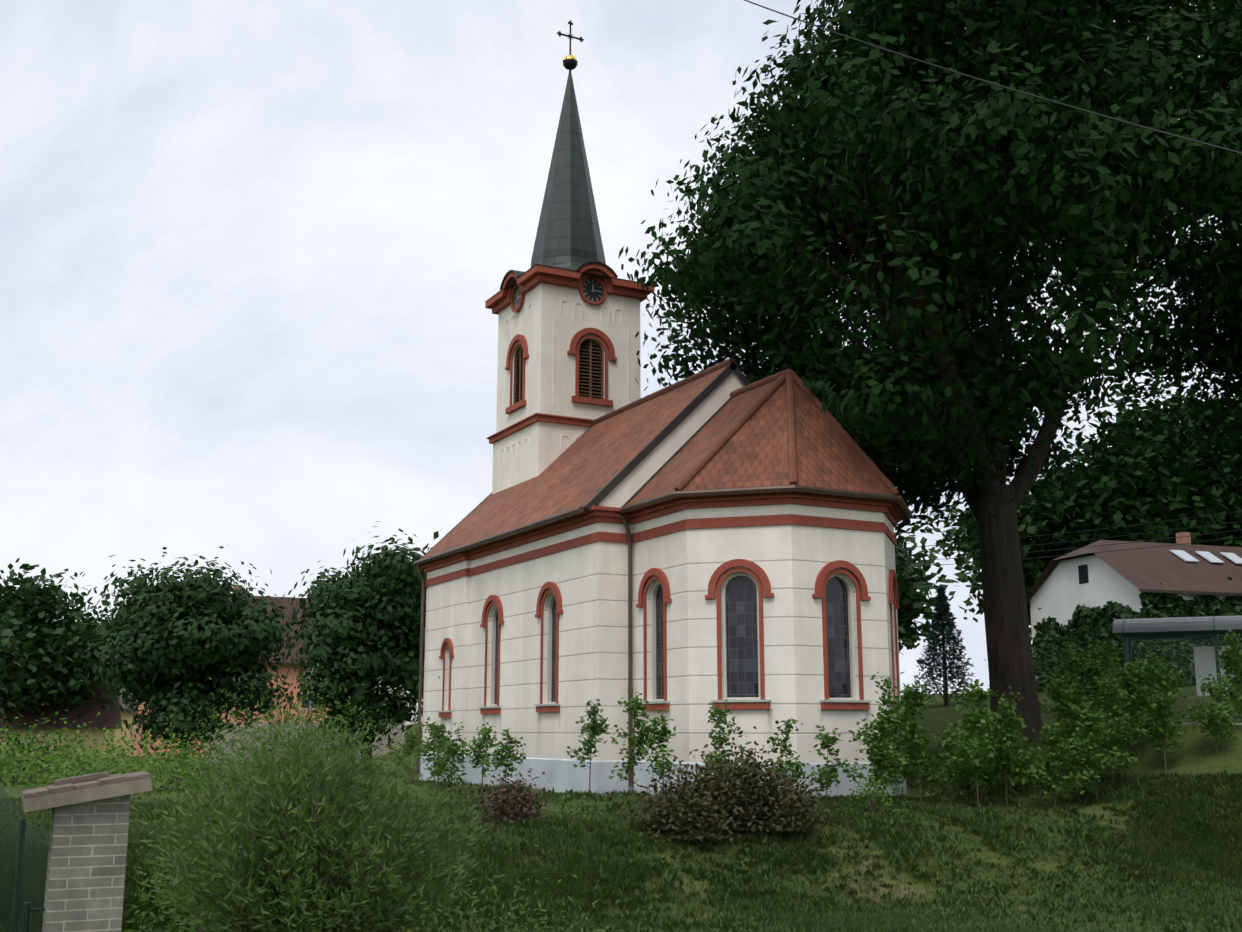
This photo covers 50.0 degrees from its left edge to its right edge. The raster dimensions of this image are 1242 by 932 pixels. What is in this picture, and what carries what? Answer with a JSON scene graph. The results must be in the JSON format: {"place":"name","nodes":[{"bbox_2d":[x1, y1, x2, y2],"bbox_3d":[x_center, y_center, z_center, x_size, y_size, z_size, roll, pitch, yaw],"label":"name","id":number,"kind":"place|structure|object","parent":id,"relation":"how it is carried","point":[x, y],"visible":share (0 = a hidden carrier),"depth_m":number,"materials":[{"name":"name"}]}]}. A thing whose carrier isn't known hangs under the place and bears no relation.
{"place":"outdoors","nodes":[
{"label":"outdoors","id":0,"kind":"place"},
{"bbox_2d":[0,0,1239,694],"label":"sky","id":1,"kind":"structure","parent":0,"point":[253,252],"materials":[{"name":"white"}]},
{"bbox_2d":[0,684,1241,931],"bbox_3d":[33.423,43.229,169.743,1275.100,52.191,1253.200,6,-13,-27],"label":"ground","id":2,"kind":"structure","parent":0,"point":[1196,752],"depth_m":26.88,"materials":[{"name":"green plant"}]},
{"bbox_2d":[0,782,49,931],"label":"metal gate","id":3,"kind":"structure","parent":2,"relation":"on","point":[26,910],"depth_m":15.52,"materials":[{"name":"grey"}]},
{"bbox_2d":[0,709,107,773],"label":"dark hedge","id":4,"kind":"object","parent":2,"relation":"on","point":[28,744],"visible":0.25,"depth_m":50.39,"materials":[{"name":"green plant"}]},
{"bbox_2d":[0,681,121,756],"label":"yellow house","id":5,"kind":"structure","parent":2,"relation":"on","point":[109,719],"depth_m":100.40,"materials":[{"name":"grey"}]},
{"bbox_2d":[21,771,151,931],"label":"gate pillar","id":6,"kind":"structure","parent":2,"relation":"on","point":[86,868],"depth_m":7.56,"materials":[{"name":"brick"}]},
{"bbox_2d":[0,694,247,795],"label":"plants","id":7,"kind":"object","parent":2,"relation":"on","point":[11,769],"visible":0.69,"depth_m":37.27,"materials":[{"name":"green plant"}]},
{"bbox_2d":[113,686,137,756],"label":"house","id":8,"kind":"structure","parent":2,"relation":"on","point":[127,716],"depth_m":112.88,"materials":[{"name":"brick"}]},
{"bbox_2d":[72,545,308,769],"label":"tree","id":9,"kind":"object","parent":2,"relation":"on","point":[170,648],"visible":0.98,"depth_m":50.88,"materials":[{"name":"green plant"}]},
{"bbox_2d":[134,585,328,756],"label":"salmon house","id":10,"kind":"structure","parent":2,"relation":"on","point":[287,664],"depth_m":82.58,"materials":[{"name":"orange"}]},
{"bbox_2d":[205,719,404,762],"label":"stone garden wall","id":11,"kind":"structure","parent":2,"relation":"on","point":[375,743],"depth_m":66.27,"materials":[{"name":"grey stone"}]},
{"bbox_2d":[125,698,496,931],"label":"willow bush","id":12,"kind":"object","parent":2,"relation":"on","point":[307,863],"visible":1,"depth_m":12.60,"materials":[{"name":"green plant"}]},
{"bbox_2d":[308,665,313,754],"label":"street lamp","id":13,"kind":"object","parent":2,"relation":"on","point":[310,706],"visible":0.06,"depth_m":57.47,"materials":[{"name":"grey metal"}]},
{"bbox_2d":[272,521,431,774],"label":"tree","id":14,"kind":"object","parent":2,"relation":"on","point":[367,624],"visible":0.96,"depth_m":47.19,"materials":[{"name":"green plant"}]},
{"bbox_2d":[108,629,619,931],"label":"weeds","id":15,"kind":"object","parent":2,"relation":"on","point":[489,925],"visible":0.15,"depth_m":19.18,"materials":[{"name":"green plant"}]},
{"bbox_2d":[375,682,422,724],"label":"house","id":16,"kind":"structure","parent":2,"relation":"on","point":[407,723],"depth_m":86.69,"materials":[{"name":"white paint"}]},
{"bbox_2d":[462,753,562,830],"bbox_3d":[-1.777,5.335,21.822,1.679,1.245,1.418,10,-15,-41],"label":"small bush","id":17,"kind":"object","parent":2,"relation":"on","point":[517,808],"visible":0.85,"depth_m":21.59,"materials":[{"name":"brown plant"}]},
{"bbox_2d":[0,769,1241,931],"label":"grass tufts","id":18,"kind":"object","parent":2,"relation":"on","point":[1180,864],"visible":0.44,"depth_m":21.16,"materials":[{"name":"green plant"}]},
{"bbox_2d":[0,372,1241,730],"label":"trees","id":19,"kind":"object","parent":2,"relation":"on","point":[1130,490],"visible":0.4,"depth_m":80.45,"materials":[{"name":"green plant"}]},
{"bbox_2d":[413,19,912,797],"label":"church","id":20,"kind":"structure","parent":2,"relation":"on","point":[687,551],"depth_m":29.90,"materials":[{"name":"paint"}]},
{"bbox_2d":[610,726,837,841],"bbox_3d":[1.736,5.316,22.407,4.383,1.837,2.864,6,-13,-27],"label":"barberry shrub","id":21,"kind":"object","parent":2,"relation":"on","point":[718,803],"visible":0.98,"depth_m":21.99,"materials":[{"name":"brown plant"}]},
{"bbox_2d":[539,765,919,824],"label":"plants","id":22,"kind":"object","parent":2,"relation":"on","point":[872,805],"visible":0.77,"depth_m":24.22,"materials":[{"name":"green plant"}]},
{"bbox_2d":[380,628,1241,806],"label":"shrubs","id":23,"kind":"object","parent":2,"relation":"on","point":[974,749],"visible":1,"depth_m":26.93,"materials":[{"name":"green plant"}]},
{"bbox_2d":[618,0,1241,743],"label":"tree","id":24,"kind":"object","parent":2,"relation":"on","point":[912,208],"visible":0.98,"depth_m":30.07,"materials":[{"name":"green plant"}]},
{"bbox_2d":[911,586,982,704],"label":"blue spruce","id":25,"kind":"object","parent":2,"relation":"on","point":[942,623],"visible":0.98,"depth_m":47.67,"materials":[{"name":"green plant"}]},
{"bbox_2d":[984,576,1241,691],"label":"house hedge","id":26,"kind":"object","parent":2,"relation":"on","point":[1143,656],"depth_m":50.65,"materials":[{"name":"green plant"}]},
{"bbox_2d":[1026,532,1241,690],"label":"house","id":27,"kind":"structure","parent":2,"relation":"on","point":[1103,588],"depth_m":64.58,"materials":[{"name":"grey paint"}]},
{"bbox_2d":[1112,615,1241,724],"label":"bus shelter","id":28,"kind":"object","parent":2,"relation":"on","point":[1175,628],"visible":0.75,"depth_m":33.56,"materials":[{"name":"grey metal"}]},
{"bbox_2d":[744,0,1241,567],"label":"overhead wires","id":29,"kind":"object","parent":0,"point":[1082,110],"visible":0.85,"depth_m":24.62,"materials":[{"name":"black metal"}]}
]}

